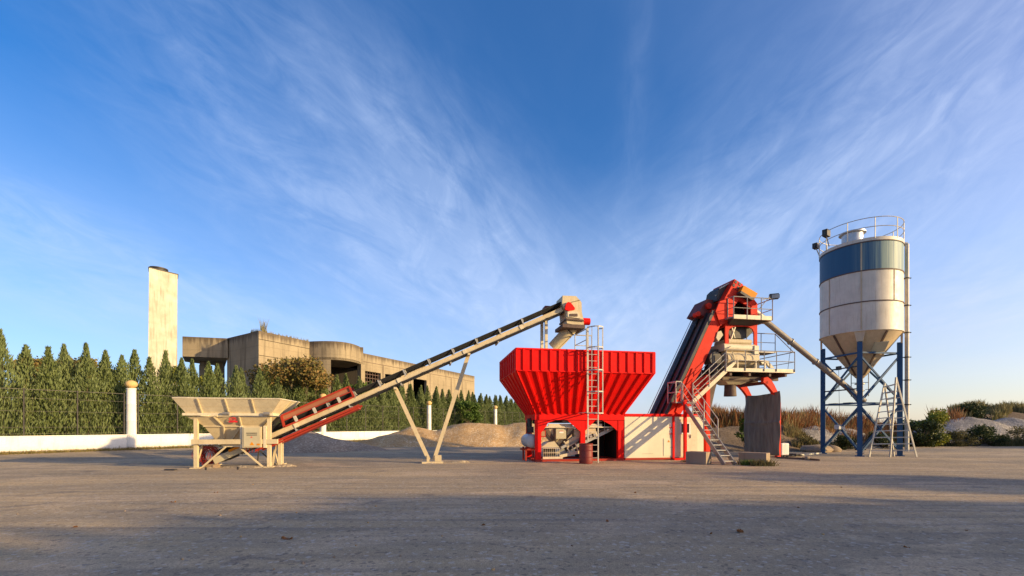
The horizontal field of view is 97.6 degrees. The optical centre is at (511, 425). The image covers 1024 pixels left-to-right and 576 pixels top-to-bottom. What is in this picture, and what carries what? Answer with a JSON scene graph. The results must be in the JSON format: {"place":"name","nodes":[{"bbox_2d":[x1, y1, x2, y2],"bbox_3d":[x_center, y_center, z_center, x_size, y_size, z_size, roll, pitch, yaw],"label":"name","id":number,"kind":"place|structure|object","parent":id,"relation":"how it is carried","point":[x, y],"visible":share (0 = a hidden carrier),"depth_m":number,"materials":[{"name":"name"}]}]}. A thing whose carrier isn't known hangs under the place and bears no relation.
{"place":"outdoors","nodes":[
{"label":"outdoors","id":0,"kind":"place"},
{"bbox_2d":[18,356,77,420],"bbox_3d":[-38.714,-2.047,38.029,4.773,7.494,4.810,0,0,-25],"label":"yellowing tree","id":1,"kind":"object","parent":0,"point":[35,363],"depth_m":36.92,"materials":[{"name":"green plant"}]},
{"bbox_2d":[33,357,99,421],"bbox_3d":[-36.796,-2.080,38.013,5.014,7.561,5.850,0,0,30],"label":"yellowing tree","id":2,"kind":"object","parent":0,"point":[95,361],"visible":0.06,"depth_m":37.27,"materials":[{"name":"green plant"}]},
{"bbox_2d":[148,266,177,393],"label":"slab tower","id":3,"kind":"structure","parent":0,"point":[162,330],"depth_m":47.05,"materials":[{"name":"concrete"}]},
{"bbox_2d":[156,365,203,386],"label":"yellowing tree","id":4,"kind":"object","parent":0,"point":[201,377],"visible":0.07,"depth_m":37.66,"materials":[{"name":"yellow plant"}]},
{"bbox_2d":[182,318,474,401],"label":"concrete building","id":5,"kind":"structure","parent":0,"point":[247,351],"depth_m":56.15,"materials":[{"name":"concrete"}]},
{"bbox_2d":[0,428,1023,575],"bbox_3d":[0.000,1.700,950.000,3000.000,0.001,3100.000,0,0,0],"label":"ground","id":6,"kind":"structure","parent":0,"point":[874,513],"depth_m":8.47,"materials":[{"name":"concrete"}]},
{"bbox_2d":[0,328,34,435],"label":"conifer tree","id":7,"kind":"object","parent":6,"relation":"on","point":[5,355],"visible":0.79,"depth_m":27.73,"materials":[{"name":"green plant"}]},
{"bbox_2d":[0,344,55,435],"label":"conifer tree","id":8,"kind":"object","parent":6,"relation":"on","point":[22,368],"visible":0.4,"depth_m":28.66,"materials":[{"name":"green plant"}]},
{"bbox_2d":[17,345,81,435],"bbox_3d":[-30.472,-1.795,29.577,2.673,7.008,3.092,0,0,42],"label":"conifer tree","id":9,"kind":"object","parent":6,"relation":"on","point":[49,367],"visible":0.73,"depth_m":29.28,"materials":[{"name":"green plant"}]},
{"bbox_2d":[46,343,93,434],"bbox_3d":[-30.602,-1.984,30.785,3.159,7.401,3.234,0,0,13],"label":"conifer tree","id":10,"kind":"object","parent":6,"relation":"on","point":[64,358],"visible":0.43,"depth_m":30.54,"materials":[{"name":"green plant"}]},
{"bbox_2d":[61,342,115,434],"bbox_3d":[-29.412,-2.056,31.197,2.796,7.570,2.808,0,0,-35],"label":"conifer tree","id":11,"kind":"object","parent":6,"relation":"on","point":[87,387],"visible":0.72,"depth_m":30.92,"materials":[{"name":"green plant"}]},
{"bbox_2d":[82,349,125,434],"bbox_3d":[-29.545,-1.927,32.436,3.376,7.258,3.335,0,0,-31],"label":"conifer tree","id":12,"kind":"object","parent":6,"relation":"on","point":[104,371],"visible":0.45,"depth_m":32.17,"materials":[{"name":"green plant"}]},
{"bbox_2d":[96,354,151,434],"bbox_3d":[-28.456,-1.776,32.776,2.827,6.952,3.405,0,1,30],"label":"conifer tree","id":13,"kind":"object","parent":6,"relation":"on","point":[123,375],"visible":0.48,"depth_m":32.40,"materials":[{"name":"green plant"}]},
{"bbox_2d":[124,380,137,448],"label":"pillar","id":14,"kind":"structure","parent":6,"relation":"on","point":[131,424],"depth_m":31.79,"materials":[{"name":"stone"}]},
{"bbox_2d":[112,349,158,433],"bbox_3d":[-28.719,-2.069,33.957,3.335,7.573,3.465,0,0,-37],"label":"conifer tree","id":15,"kind":"object","parent":6,"relation":"on","point":[135,366],"visible":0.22,"depth_m":33.81,"materials":[{"name":"green plant"}]},
{"bbox_2d":[136,356,176,433],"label":"conifer tree","id":16,"kind":"object","parent":6,"relation":"on","point":[156,405],"visible":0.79,"depth_m":34.00,"materials":[{"name":"green plant"}]},
{"bbox_2d":[153,349,180,433],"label":"conifer tree","id":17,"kind":"object","parent":6,"relation":"on","point":[163,371],"visible":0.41,"depth_m":35.37,"materials":[{"name":"green plant"}]},
{"bbox_2d":[160,357,205,433],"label":"conifer tree","id":18,"kind":"object","parent":6,"relation":"on","point":[181,383],"visible":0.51,"depth_m":35.49,"materials":[{"name":"green plant"}]},
{"bbox_2d":[0,439,367,454],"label":"verge grass","id":19,"kind":"structure","parent":6,"relation":"on","point":[83,450],"depth_m":30.09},
{"bbox_2d":[180,358,204,432],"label":"conifer tree","id":20,"kind":"object","parent":6,"relation":"on","point":[194,377],"visible":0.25,"depth_m":37.06,"materials":[{"name":"green plant"}]},
{"bbox_2d":[191,361,220,432],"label":"conifer tree","id":21,"kind":"object","parent":6,"relation":"on","point":[209,389],"visible":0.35,"depth_m":37.52,"materials":[{"name":"green plant"}]},
{"bbox_2d":[192,445,222,464],"bbox_3d":[-12.665,1.242,18.719,1.099,0.897,0.606,0,0,0],"label":"wire coil","id":22,"kind":"object","parent":6,"relation":"on","point":[203,461],"visible":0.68,"depth_m":18.64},
{"bbox_2d":[205,363,231,428],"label":"conifer tree","id":23,"kind":"object","parent":6,"relation":"on","point":[219,378],"visible":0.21,"depth_m":38.84,"materials":[{"name":"green plant"}]},
{"bbox_2d":[0,430,436,452],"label":"boundary wall","id":24,"kind":"structure","parent":6,"relation":"on","point":[39,443],"depth_m":30.66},
{"bbox_2d":[0,388,124,435],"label":"wire fence","id":25,"kind":"object","parent":24,"relation":"on","point":[107,412],"visible":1,"depth_m":28.54,"materials":[{"name":"metal"}]},
{"bbox_2d":[137,394,319,433],"bbox_3d":[-23.141,-0.825,38.602,0.077,2.950,14.777,0,0,32],"label":"wire fence","id":26,"kind":"object","parent":24,"relation":"on","point":[138,432],"visible":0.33,"depth_m":32.98,"materials":[{"name":"metal"}]},
{"bbox_2d":[326,405,426,431],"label":"wire fence","id":27,"kind":"object","parent":24,"relation":"on","point":[377,426],"visible":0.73,"depth_m":51.25,"materials":[{"name":"metal"}]},
{"bbox_2d":[431,408,493,428],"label":"wire fence","id":28,"kind":"object","parent":24,"relation":"on","point":[451,413],"visible":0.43,"depth_m":61.00,"materials":[{"name":"metal"}]},
{"bbox_2d":[220,365,250,397],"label":"conifer tree","id":29,"kind":"object","parent":6,"relation":"on","point":[235,379],"visible":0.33,"depth_m":39.37,"materials":[{"name":"green plant"}]},
{"bbox_2d":[172,397,299,468],"bbox_3d":[-11.403,0.329,18.875,3.954,2.850,2.748,0,0,-11],"label":"loading hopper","id":30,"kind":"object","parent":6,"relation":"on","point":[242,423],"visible":0.94,"depth_m":18.01,"materials":[{"name":"metal"}]},
{"bbox_2d":[237,367,251,397],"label":"conifer tree","id":31,"kind":"object","parent":6,"relation":"on","point":[243,379],"visible":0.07,"depth_m":40.49,"materials":[{"name":"green plant"}]},
{"bbox_2d":[204,464,295,467],"bbox_3d":[-11.180,1.705,18.260,5.640,0.202,2.160,0,0,0],"label":"sand spill","id":32,"kind":"object","parent":6,"relation":"on","point":[252,466],"visible":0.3,"depth_m":18.16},
{"bbox_2d":[247,367,272,432],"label":"conifer tree","id":33,"kind":"object","parent":6,"relation":"on","point":[259,389],"visible":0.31,"depth_m":41.04,"materials":[{"name":"green plant"}]},
{"bbox_2d":[249,364,280,431],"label":"conifer tree","id":34,"kind":"object","parent":6,"relation":"on","point":[267,379],"visible":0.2,"depth_m":42.30,"materials":[{"name":"green plant"}]},
{"bbox_2d":[270,372,288,430],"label":"conifer tree","id":35,"kind":"object","parent":6,"relation":"on","point":[279,391],"visible":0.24,"depth_m":42.66,"materials":[{"name":"green plant"}]},
{"bbox_2d":[279,372,295,399],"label":"conifer tree","id":36,"kind":"object","parent":6,"relation":"on","point":[288,387],"visible":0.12,"depth_m":43.88,"materials":[{"name":"green plant"}]},
{"bbox_2d":[244,354,334,404],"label":"autumn tree","id":37,"kind":"object","parent":6,"relation":"on","point":[305,370],"visible":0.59,"depth_m":43.30,"materials":[{"name":"green plant"}]},
{"bbox_2d":[288,378,310,428],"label":"conifer tree","id":38,"kind":"object","parent":6,"relation":"on","point":[298,391],"visible":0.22,"depth_m":44.07,"materials":[{"name":"green plant"}]},
{"bbox_2d":[304,384,318,431],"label":"conifer tree","id":39,"kind":"object","parent":6,"relation":"on","point":[310,390],"visible":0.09,"depth_m":45.46,"materials":[{"name":"green plant"}]},
{"bbox_2d":[249,431,386,452],"bbox_3d":[-13.685,1.081,30.725,12.950,1.419,9.450,0,0,0],"label":"gravel pile","id":40,"kind":"object","parent":6,"relation":"on","point":[311,442],"visible":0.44,"depth_m":29.11,"materials":[{"name":"gravel"}]},
{"bbox_2d":[319,394,325,435],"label":"pillar","id":41,"kind":"structure","parent":6,"relation":"on","point":[323,430],"depth_m":44.94,"materials":[{"name":"stone"}]},
{"bbox_2d":[315,386,334,431],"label":"conifer tree","id":42,"kind":"object","parent":6,"relation":"on","point":[324,391],"visible":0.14,"depth_m":46.79,"materials":[{"name":"green plant"}]},
{"bbox_2d":[327,375,350,431],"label":"conifer tree","id":43,"kind":"object","parent":6,"relation":"on","point":[340,421],"visible":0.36,"depth_m":48.04,"materials":[{"name":"green plant"}]},
{"bbox_2d":[341,373,363,431],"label":"conifer tree","id":44,"kind":"object","parent":6,"relation":"on","point":[346,384],"visible":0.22,"depth_m":49.19,"materials":[{"name":"green plant"}]},
{"bbox_2d":[351,380,372,430],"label":"conifer tree","id":45,"kind":"object","parent":6,"relation":"on","point":[364,403],"visible":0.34,"depth_m":50.67,"materials":[{"name":"green plant"}]},
{"bbox_2d":[354,376,371,429],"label":"conifer tree","id":46,"kind":"object","parent":6,"relation":"on","point":[357,383],"visible":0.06,"depth_m":51.52,"materials":[{"name":"green plant"}]},
{"bbox_2d":[363,381,383,430],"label":"conifer tree","id":47,"kind":"object","parent":6,"relation":"on","point":[372,407],"visible":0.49,"depth_m":51.81,"materials":[{"name":"green plant"}]},
{"bbox_2d":[374,393,394,430],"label":"conifer tree","id":48,"kind":"object","parent":6,"relation":"on","point":[386,421],"visible":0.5,"depth_m":53.36,"materials":[{"name":"green plant"}]},
{"bbox_2d":[376,384,396,430],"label":"conifer tree","id":49,"kind":"object","parent":6,"relation":"on","point":[386,398],"visible":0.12,"depth_m":54.49,"materials":[{"name":"green plant"}]},
{"bbox_2d":[383,388,405,430],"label":"conifer tree","id":50,"kind":"object","parent":6,"relation":"on","point":[391,399],"visible":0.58,"depth_m":54.87,"materials":[{"name":"green plant"}]},
{"bbox_2d":[213,296,590,463],"bbox_3d":[-4.397,-2.217,20.530,16.371,7.834,1.620,0,0,-10],"label":"belt conveyor","id":51,"kind":"object","parent":6,"relation":"on","point":[568,311],"visible":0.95,"depth_m":20.19,"materials":[{"name":"metal"}]},
{"bbox_2d":[394,385,409,430],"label":"conifer tree","id":52,"kind":"object","parent":6,"relation":"on","point":[403,398],"visible":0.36,"depth_m":56.15,"materials":[{"name":"green plant"}]},
{"bbox_2d":[406,384,421,427],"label":"conifer tree","id":53,"kind":"object","parent":6,"relation":"on","point":[411,396],"visible":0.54,"depth_m":57.55,"materials":[{"name":"green plant"}]},
{"bbox_2d":[404,384,424,427],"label":"conifer tree","id":54,"kind":"object","parent":6,"relation":"on","point":[413,405],"visible":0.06,"depth_m":58.73,"materials":[{"name":"green plant"}]},
{"bbox_2d":[415,385,426,428],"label":"conifer tree","id":55,"kind":"object","parent":6,"relation":"on","point":[420,399],"visible":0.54,"depth_m":59.08,"materials":[{"name":"green plant"}]},
{"bbox_2d":[426,401,431,429],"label":"pillar","id":56,"kind":"structure","parent":6,"relation":"on","point":[428,403],"depth_m":58.33,"materials":[{"name":"stone"}]},
{"bbox_2d":[423,385,438,429],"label":"conifer tree","id":57,"kind":"object","parent":6,"relation":"on","point":[427,396],"visible":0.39,"depth_m":60.26,"materials":[{"name":"green plant"}]},
{"bbox_2d":[431,386,446,429],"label":"conifer tree","id":58,"kind":"object","parent":6,"relation":"on","point":[436,399],"visible":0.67,"depth_m":61.43,"materials":[{"name":"green plant"}]},
{"bbox_2d":[438,389,449,427],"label":"conifer tree","id":59,"kind":"object","parent":6,"relation":"on","point":[442,397],"visible":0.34,"depth_m":63.11,"materials":[{"name":"green plant"}]},
{"bbox_2d":[419,460,469,463],"bbox_3d":[-3.120,1.683,20.380,3.840,0.194,1.440,0,0,0],"label":"sand spill","id":60,"kind":"object","parent":6,"relation":"on","point":[461,461],"visible":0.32,"depth_m":20.40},
{"bbox_2d":[444,389,461,425],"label":"conifer tree","id":61,"kind":"object","parent":6,"relation":"on","point":[448,399],"visible":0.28,"depth_m":63.96,"materials":[{"name":"green plant"}]},
{"bbox_2d":[454,397,464,423],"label":"conifer tree","id":62,"kind":"object","parent":6,"relation":"on","point":[456,402],"visible":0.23,"depth_m":65.51,"materials":[{"name":"green plant"}]},
{"bbox_2d":[358,422,571,446],"bbox_3d":[-2.920,0.757,40.030,28.000,2.106,14.700,0,0,0],"label":"gravel pile","id":63,"kind":"object","parent":6,"relation":"on","point":[477,435],"visible":0.41,"depth_m":37.45,"materials":[{"name":"gravel"}]},
{"bbox_2d":[456,400,482,423],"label":"broadleaf tree","id":64,"kind":"object","parent":6,"relation":"on","point":[473,414],"visible":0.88,"depth_m":63.64,"materials":[{"name":"green plant"}]},
{"bbox_2d":[477,393,491,423],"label":"conifer tree","id":65,"kind":"object","parent":6,"relation":"on","point":[481,401],"visible":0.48,"depth_m":70.65,"materials":[{"name":"green plant"}]},
{"bbox_2d":[483,394,492,423],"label":"conifer tree","id":66,"kind":"object","parent":6,"relation":"on","point":[486,402],"visible":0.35,"depth_m":71.91,"materials":[{"name":"green plant"}]},
{"bbox_2d":[487,396,500,424],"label":"conifer tree","id":67,"kind":"object","parent":6,"relation":"on","point":[490,402],"visible":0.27,"depth_m":73.20,"materials":[{"name":"green plant"}]},
{"bbox_2d":[493,405,497,424],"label":"pillar","id":68,"kind":"structure","parent":6,"relation":"on","point":[495,407],"depth_m":71.61,"materials":[{"name":"stone"}]},
{"bbox_2d":[493,395,503,424],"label":"conifer tree","id":69,"kind":"object","parent":6,"relation":"on","point":[496,403],"visible":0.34,"depth_m":74.70,"materials":[{"name":"green plant"}]},
{"bbox_2d":[497,396,508,424],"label":"conifer tree","id":70,"kind":"object","parent":6,"relation":"on","point":[502,406],"visible":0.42,"depth_m":75.86,"materials":[{"name":"green plant"}]},
{"bbox_2d":[504,395,513,424],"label":"conifer tree","id":71,"kind":"object","parent":6,"relation":"on","point":[507,406],"visible":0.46,"depth_m":77.18,"materials":[{"name":"green plant"}]},
{"bbox_2d":[509,398,518,422],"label":"conifer tree","id":72,"kind":"object","parent":6,"relation":"on","point":[512,408],"visible":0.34,"depth_m":78.60,"materials":[{"name":"green plant"}]},
{"bbox_2d":[514,402,523,421],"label":"conifer tree","id":73,"kind":"object","parent":6,"relation":"on","point":[516,406],"visible":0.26,"depth_m":79.91,"materials":[{"name":"green plant"}]},
{"bbox_2d":[520,418,533,460],"bbox_3d":[0.908,0.575,21.851,1.009,2.251,1.359,0,0,0],"label":"air tank","id":74,"kind":"object","parent":6,"relation":"on","point":[527,439],"visible":0.74,"depth_m":21.73,"materials":[{"name":"metal"}]},
{"bbox_2d":[499,325,655,462],"bbox_3d":[3.051,-1.375,22.133,6.640,6.150,5.353,0,0,-11],"label":"aggregate bin","id":75,"kind":"object","parent":6,"relation":"on","point":[591,396],"visible":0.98,"depth_m":20.80,"materials":[{"name":"metal"}]},
{"bbox_2d":[579,443,592,463],"bbox_3d":[3.316,1.248,20.113,0.630,0.905,0.630,0,0,0],"label":"barrel","id":76,"kind":"object","parent":6,"relation":"on","point":[585,453],"visible":1,"depth_m":19.86,"materials":[{"name":"metal"}]},
{"bbox_2d":[624,414,702,459],"bbox_3d":[7.383,0.560,23.255,4.258,2.280,2.295,0,0,-11],"label":"cabin container","id":77,"kind":"object","parent":6,"relation":"on","point":[653,436],"visible":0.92,"depth_m":22.14,"materials":[{"name":"white metal"}]},
{"bbox_2d":[677,419,696,456],"bbox_3d":[8.764,0.610,22.381,1.112,1.860,0.072,0,0,-11],"label":"door","id":78,"kind":"structure","parent":77,"relation":"in","point":[691,427],"depth_m":22.39,"materials":[{"name":"white metal"}]},
{"bbox_2d":[686,451,710,464],"bbox_3d":[8.315,1.430,19.983,0.620,0.540,0.940,0,0,-44],"label":"concrete block","id":79,"kind":"object","parent":6,"relation":"on","point":[699,457],"depth_m":19.73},
{"bbox_2d":[648,279,794,464],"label":"mixing tower","id":80,"kind":"structure","parent":6,"relation":"on","point":[726,318],"depth_m":23.30,"materials":[{"name":"metal"}]},
{"bbox_2d":[744,391,780,455],"bbox_3d":[13.731,-0.120,24.726,0.205,3.400,2.719,0,0,-11],"label":"tarpaulin","id":81,"kind":"object","parent":80,"relation":"hanging from","point":[762,428],"visible":0.97,"depth_m":24.56,"materials":[{"name":"fabric"}]},
{"bbox_2d":[734,417,744,444],"bbox_3d":[14.373,0.550,27.356,1.384,2.138,1.295,0,0,-38],"label":"green bush","id":82,"kind":"object","parent":6,"relation":"on","point":[739,434],"visible":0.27,"depth_m":27.31,"materials":[{"name":"green plant"}]},
{"bbox_2d":[736,459,753,465],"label":"weed tuft","id":83,"kind":"object","parent":6,"relation":"on","point":[745,463],"visible":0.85,"depth_m":19.09,"materials":[{"name":"green plant"}]},
{"bbox_2d":[738,452,769,462],"bbox_3d":[10.835,1.450,20.051,0.580,0.500,1.169,0,0,-44],"label":"concrete block","id":84,"kind":"object","parent":6,"relation":"on","point":[744,456],"depth_m":19.86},
{"bbox_2d":[748,458,779,465],"bbox_3d":[10.639,1.536,18.948,1.364,0.329,0.756,0,0,0],"label":"weed tuft","id":85,"kind":"object","parent":6,"relation":"on","point":[763,463],"visible":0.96,"depth_m":18.81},
{"bbox_2d":[781,442,788,456],"bbox_3d":[14.791,1.300,24.504,0.500,0.800,0.420,0,0,-10],"label":"plastic tank","id":86,"kind":"object","parent":6,"relation":"on","point":[784,448],"visible":0.7,"depth_m":24.30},
{"bbox_2d":[797,434,819,444],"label":"green bush","id":87,"kind":"object","parent":6,"relation":"on","point":[807,441],"visible":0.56,"depth_m":30.12,"materials":[{"name":"green plant"}]},
{"bbox_2d":[800,444,833,452],"bbox_3d":[19.649,1.485,28.882,1.830,0.539,1.361,0,0,0],"label":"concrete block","id":88,"kind":"object","parent":6,"relation":"on","point":[809,448],"visible":0.76,"depth_m":28.58,"materials":[{"name":"concrete"}]},
{"bbox_2d":[828,445,841,451],"bbox_3d":[20.928,1.506,29.325,1.137,0.501,0.871,0,0,24],"label":"boulder","id":89,"kind":"object","parent":6,"relation":"on","point":[836,448],"visible":0.54,"depth_m":28.96,"materials":[{"name":"stone"}]},
{"bbox_2d":[799,426,889,448],"bbox_3d":[23.980,0.887,34.645,14.000,1.786,8.050,0,0,0],"label":"gravel pile","id":90,"kind":"object","parent":6,"relation":"on","point":[814,432],"visible":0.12,"depth_m":33.67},
{"bbox_2d":[833,434,865,449],"bbox_3d":[23.570,1.230,31.515,1.648,1.347,1.919,0,0,0],"label":"green bush","id":91,"kind":"object","parent":6,"relation":"on","point":[843,440],"visible":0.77,"depth_m":31.31,"materials":[{"name":"green plant"}]},
{"bbox_2d":[812,216,910,456],"bbox_3d":[20.153,-4.860,26.185,4.144,13.120,4.174,0,0,-36],"label":"cement silo","id":92,"kind":"object","parent":6,"relation":"on","point":[862,303],"visible":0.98,"depth_m":24.93,"materials":[{"name":"metal"}]},
{"bbox_2d":[757,309,866,401],"bbox_3d":[16.819,-3.846,25.248,7.961,5.070,0.403,0,0,-14],"label":"screw conveyor","id":93,"kind":"object","parent":92,"relation":"attached to","point":[795,345],"visible":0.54,"depth_m":25.08,"materials":[{"name":"metal"}]},
{"bbox_2d":[866,431,904,447],"bbox_3d":[27.790,1.164,33.421,2.493,1.674,2.461,0,0,0],"label":"green bush","id":94,"kind":"object","parent":6,"relation":"on","point":[881,440],"visible":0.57,"depth_m":33.16,"materials":[{"name":"green plant"}]},
{"bbox_2d":[868,377,917,456],"bbox_3d":[20.718,-0.462,24.472,2.513,4.344,0.582,0,0,-4],"label":"step ladder","id":95,"kind":"object","parent":6,"relation":"on","point":[892,424],"visible":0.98,"depth_m":24.36,"materials":[{"name":"metal"}]},
{"bbox_2d":[799,422,1023,449],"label":"olive weeds","id":96,"kind":"object","parent":6,"relation":"on","point":[1017,440],"visible":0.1,"depth_m":36.85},
{"bbox_2d":[895,419,946,446],"bbox_3d":[32.690,0.645,35.936,3.158,2.359,3.192,0,0,36],"label":"green bush","id":97,"kind":"object","parent":6,"relation":"on","point":[929,428],"visible":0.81,"depth_m":35.36,"materials":[{"name":"green plant"}]},
{"bbox_2d":[903,408,951,445],"bbox_3d":[34.765,0.199,37.397,3.709,3.452,3.153,0,0,0],"label":"green bush","id":98,"kind":"object","parent":6,"relation":"on","point":[939,416],"visible":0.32,"depth_m":36.60,"materials":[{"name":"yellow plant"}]},
{"bbox_2d":[943,429,981,446],"bbox_3d":[37.016,1.110,36.776,2.732,1.735,2.355,0,0,0],"label":"green bush","id":99,"kind":"object","parent":6,"relation":"on","point":[959,436],"visible":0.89,"depth_m":36.70,"materials":[{"name":"green plant"}]},
{"bbox_2d":[909,417,1023,438],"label":"gravel pile","id":100,"kind":"object","parent":6,"relation":"on","point":[1002,425],"visible":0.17,"depth_m":41.35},
{"bbox_2d":[966,424,1010,445],"bbox_3d":[39.306,0.845,37.304,3.267,2.061,2.784,0,0,0],"label":"green bush","id":101,"kind":"object","parent":6,"relation":"on","point":[983,431],"visible":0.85,"depth_m":36.83,"materials":[{"name":"green plant"}]},
{"bbox_2d":[998,425,1023,441],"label":"green bush","id":102,"kind":"object","parent":6,"relation":"on","point":[1016,431],"visible":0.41,"depth_m":38.28,"materials":[{"name":"green plant"}]},
{"bbox_2d":[0,0,1023,425],"label":"sky","id":103,"kind":"structure","parent":0,"point":[410,181],"materials":[{"name":"blue"}]},
{"bbox_2d":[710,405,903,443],"bbox_3d":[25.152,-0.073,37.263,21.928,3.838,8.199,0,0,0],"label":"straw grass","id":104,"kind":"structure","parent":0,"point":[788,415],"depth_m":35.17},
{"bbox_2d":[710,402,904,442],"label":"dry grass","id":105,"kind":"structure","parent":0,"point":[803,420],"depth_m":35.33,"materials":[{"name":"plant"}]},
{"bbox_2d":[783,419,836,447],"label":"straw grass","id":106,"kind":"structure","parent":0,"point":[793,431],"depth_m":31.82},
{"bbox_2d":[710,412,1023,451],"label":"hill","id":107,"kind":"structure","parent":0,"point":[731,441],"depth_m":31.02,"materials":[{"name":"soil"}]},
{"bbox_2d":[924,407,968,423],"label":"dry grass","id":108,"kind":"structure","parent":107,"relation":"on","point":[954,415],"depth_m":43.37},
{"bbox_2d":[953,401,991,418],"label":"green bush","id":109,"kind":"object","parent":107,"relation":"on","point":[970,408],"visible":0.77,"depth_m":49.45,"materials":[{"name":"green plant"}]},
{"bbox_2d":[946,399,1023,420],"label":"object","id":110,"kind":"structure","parent":107,"relation":"on","point":[999,411],"depth_m":51.80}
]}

